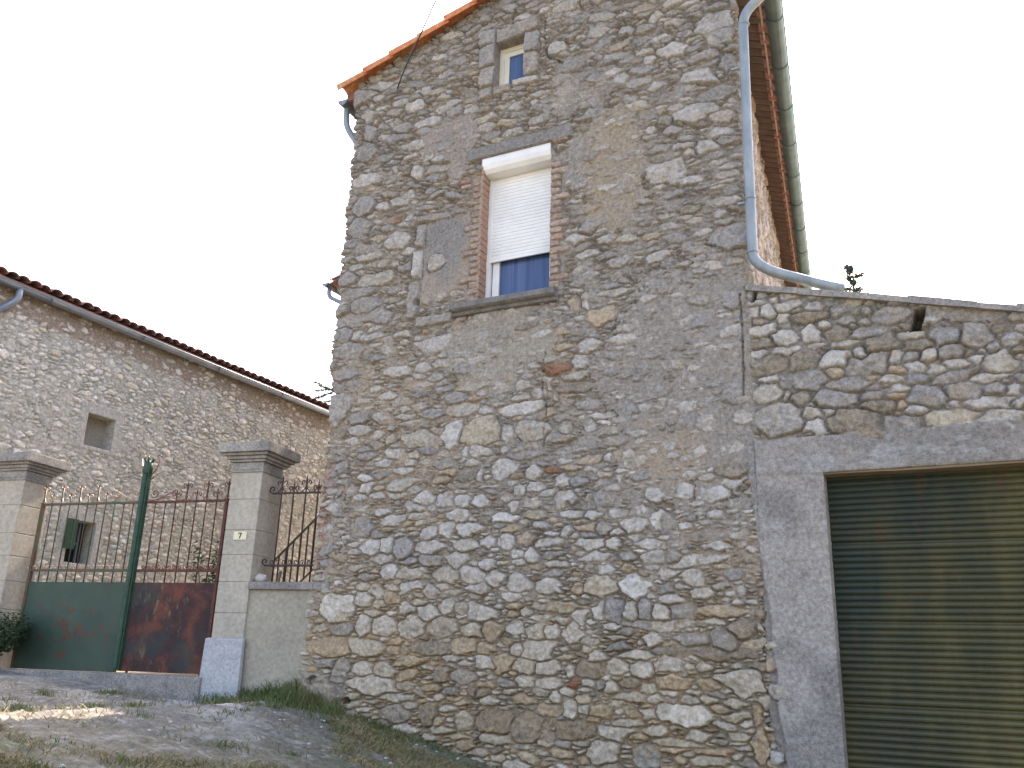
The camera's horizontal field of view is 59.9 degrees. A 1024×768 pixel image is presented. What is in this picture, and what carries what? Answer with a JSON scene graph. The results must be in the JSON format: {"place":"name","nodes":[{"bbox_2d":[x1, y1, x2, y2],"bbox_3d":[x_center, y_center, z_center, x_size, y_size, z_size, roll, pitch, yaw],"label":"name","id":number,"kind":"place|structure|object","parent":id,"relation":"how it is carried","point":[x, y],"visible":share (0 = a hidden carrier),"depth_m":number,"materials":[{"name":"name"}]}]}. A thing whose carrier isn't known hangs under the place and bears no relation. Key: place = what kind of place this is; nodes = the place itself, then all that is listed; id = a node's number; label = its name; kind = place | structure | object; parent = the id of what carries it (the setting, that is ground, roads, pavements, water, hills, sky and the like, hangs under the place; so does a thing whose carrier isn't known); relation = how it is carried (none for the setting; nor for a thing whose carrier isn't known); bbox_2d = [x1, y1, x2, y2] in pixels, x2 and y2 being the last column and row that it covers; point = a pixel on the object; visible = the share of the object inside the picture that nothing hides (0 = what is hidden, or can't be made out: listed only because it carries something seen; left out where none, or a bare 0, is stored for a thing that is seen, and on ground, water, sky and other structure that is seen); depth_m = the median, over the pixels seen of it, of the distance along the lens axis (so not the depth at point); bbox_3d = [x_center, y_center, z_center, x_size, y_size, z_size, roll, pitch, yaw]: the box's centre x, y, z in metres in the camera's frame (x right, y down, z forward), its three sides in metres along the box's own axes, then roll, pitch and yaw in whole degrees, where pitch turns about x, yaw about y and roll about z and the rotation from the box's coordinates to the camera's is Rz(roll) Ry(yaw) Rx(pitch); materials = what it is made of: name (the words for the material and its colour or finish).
{"place":"outdoors","nodes":[
{"label":"outdoors","id":0,"kind":"place"},
{"bbox_2d":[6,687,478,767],"bbox_3d":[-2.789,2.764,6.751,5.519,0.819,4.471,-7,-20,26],"label":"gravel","id":1,"kind":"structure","parent":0,"point":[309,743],"depth_m":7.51,"materials":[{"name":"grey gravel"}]},
{"bbox_2d":[0,668,493,767],"bbox_3d":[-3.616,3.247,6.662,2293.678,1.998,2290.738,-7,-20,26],"label":"ground","id":2,"kind":"structure","parent":0,"point":[127,736],"depth_m":6.75,"materials":[{"name":"soil"}]},
{"bbox_2d":[0,610,31,655],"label":"shrub","id":3,"kind":"object","parent":2,"relation":"on","point":[8,636],"visible":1,"depth_m":9.99,"materials":[{"name":"green plant"}]},
{"bbox_2d":[0,451,71,667],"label":"gate pillar","id":4,"kind":"structure","parent":2,"relation":"on","point":[27,477],"depth_m":10.71,"materials":[{"name":"stone"}]},
{"bbox_2d":[0,668,201,700],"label":"threshold","id":5,"kind":"object","parent":2,"relation":"on","point":[180,687],"visible":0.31,"depth_m":9.38,"materials":[{"name":"grey concrete"}]},
{"bbox_2d":[10,454,230,673],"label":"metal gate","id":6,"kind":"structure","parent":5,"relation":"on","point":[129,624],"depth_m":10.06,"materials":[{"name":"metal"}]},
{"bbox_2d":[0,266,331,582],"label":"courtyard house","id":7,"kind":"structure","parent":2,"relation":"on","point":[95,396],"depth_m":16.93,"materials":[{"name":"beige stone"}]},
{"bbox_2d":[63,523,85,563],"bbox_3d":[-7.877,2.827,15.822,0.140,0.850,0.700,-7,-20,26],"label":"window","id":8,"kind":"structure","parent":7,"relation":"in","point":[74,552],"depth_m":15.89,"materials":[{"name":"black glass"}]},
{"bbox_2d":[83,417,105,448],"bbox_3d":[-7.840,0.900,16.446,0.080,0.700,0.700,-7,-20,26],"label":"blocked window","id":9,"kind":"structure","parent":7,"relation":"in","point":[94,433],"depth_m":16.51,"materials":[{"name":"grey concrete"}]},
{"bbox_2d":[190,532,219,675],"bbox_3d":[-3.560,2.582,10.300,0.498,1.703,0.514,4,-18,-7],"label":"weed plant","id":10,"kind":"object","parent":2,"relation":"on","point":[212,576],"visible":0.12,"depth_m":10.39,"materials":[{"name":"green plant"}]},
{"bbox_2d":[0,669,457,767],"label":"green grass","id":11,"kind":"structure","parent":2,"relation":"on","point":[301,697],"depth_m":8.36,"materials":[{"name":"green plant"}]},
{"bbox_2d":[199,441,300,701],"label":"gate pillar","id":12,"kind":"structure","parent":2,"relation":"on","point":[259,467],"depth_m":9.65,"materials":[{"name":"stone"}]},
{"bbox_2d":[240,582,329,693],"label":"boundary wall","id":13,"kind":"structure","parent":2,"relation":"on","point":[277,622],"depth_m":9.22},
{"bbox_2d":[254,574,266,581],"bbox_3d":[-2.707,2.089,9.548,0.141,0.103,0.104,-7,-20,26],"label":"rock","id":14,"kind":"object","parent":13,"relation":"on","point":[260,577],"visible":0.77,"depth_m":9.51,"materials":[{"name":"white stone"}]},
{"bbox_2d":[262,475,322,581],"bbox_3d":[-2.391,1.573,9.672,0.670,1.180,0.044,-3,-18,16],"label":"iron railing","id":15,"kind":"object","parent":13,"relation":"on","point":[298,565],"visible":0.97,"depth_m":9.65,"materials":[{"name":"brown metal"}]},
{"bbox_2d":[313,380,334,403],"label":"conifer","id":16,"kind":"object","parent":2,"relation":"on","point":[318,397],"visible":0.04,"depth_m":43.17,"materials":[{"name":"green plant"}]},
{"bbox_2d":[297,0,844,767],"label":"stone house","id":17,"kind":"structure","parent":2,"relation":"on","point":[573,226],"depth_m":8.72,"materials":[{"name":"stone"}]},
{"bbox_2d":[322,274,340,303],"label":"roof eave","id":18,"kind":"structure","parent":17,"relation":"attached to","point":[333,285],"depth_m":18.62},
{"bbox_2d":[397,0,436,88],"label":"overhead cable","id":19,"kind":"object","parent":17,"relation":"attached to","point":[416,42],"visible":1,"depth_m":10.02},
{"bbox_2d":[499,44,524,85],"bbox_3d":[0.043,-3.622,10.213,0.405,0.640,0.050,-7,-20,26],"label":"window","id":20,"kind":"structure","parent":17,"relation":"in","point":[511,59],"depth_m":10.25,"materials":[{"name":"blue glass"}]},
{"bbox_2d":[482,142,551,297],"bbox_3d":[0.081,-1.658,9.502,0.842,1.770,0.270,-7,-20,26],"label":"window","id":21,"kind":"structure","parent":17,"relation":"in","point":[518,247],"depth_m":9.58,"materials":[{"name":"white plastic"}]},
{"bbox_2d":[842,264,868,292],"bbox_3d":[10.666,2.839,25.789,4.058,14.000,3.500,5,-18,-10],"label":"conifer","id":22,"kind":"object","parent":2,"relation":"on","point":[851,280],"visible":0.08,"depth_m":27.77,"materials":[{"name":"green plant"}]},
{"bbox_2d":[745,284,1023,767],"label":"garage","id":23,"kind":"structure","parent":2,"relation":"on","point":[889,452],"depth_m":6.96,"materials":[{"name":"stone"}]},
{"bbox_2d":[826,466,1023,767],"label":"door","id":24,"kind":"structure","parent":23,"relation":"in","point":[928,567],"depth_m":6.75,"materials":[{"name":"green metal"}]},
{"bbox_2d":[0,677,502,767],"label":"dry grass","id":25,"kind":"structure","parent":0,"point":[368,733],"depth_m":7.11,"materials":[{"name":"plant"}]},
{"bbox_2d":[271,571,281,581],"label":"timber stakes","id":26,"kind":"object","parent":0,"point":[279,576],"visible":0.12,"depth_m":12.13,"materials":[{"name":"brown wood"}]},
{"bbox_2d":[0,0,1023,404],"label":"sky","id":27,"kind":"structure","parent":0,"point":[179,170],"materials":[{"name":"white"}]},
{"bbox_3d":[-2.453,3.625,12.701,1.900,1.390,1.050,-7,-20,26],"label":"stair","id":28,"kind":"object","parent":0,"visible":0},
{"bbox_2d":[275,514,318,581],"bbox_3d":[-3.073,2.465,12.738,1.404,1.799,0.034,-7,-20,26],"label":"stair railing","id":29,"kind":"object","parent":28,"relation":"attached to","point":[293,543],"visible":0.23,"depth_m":12.77,"materials":[{"name":"brown metal"}]}
]}

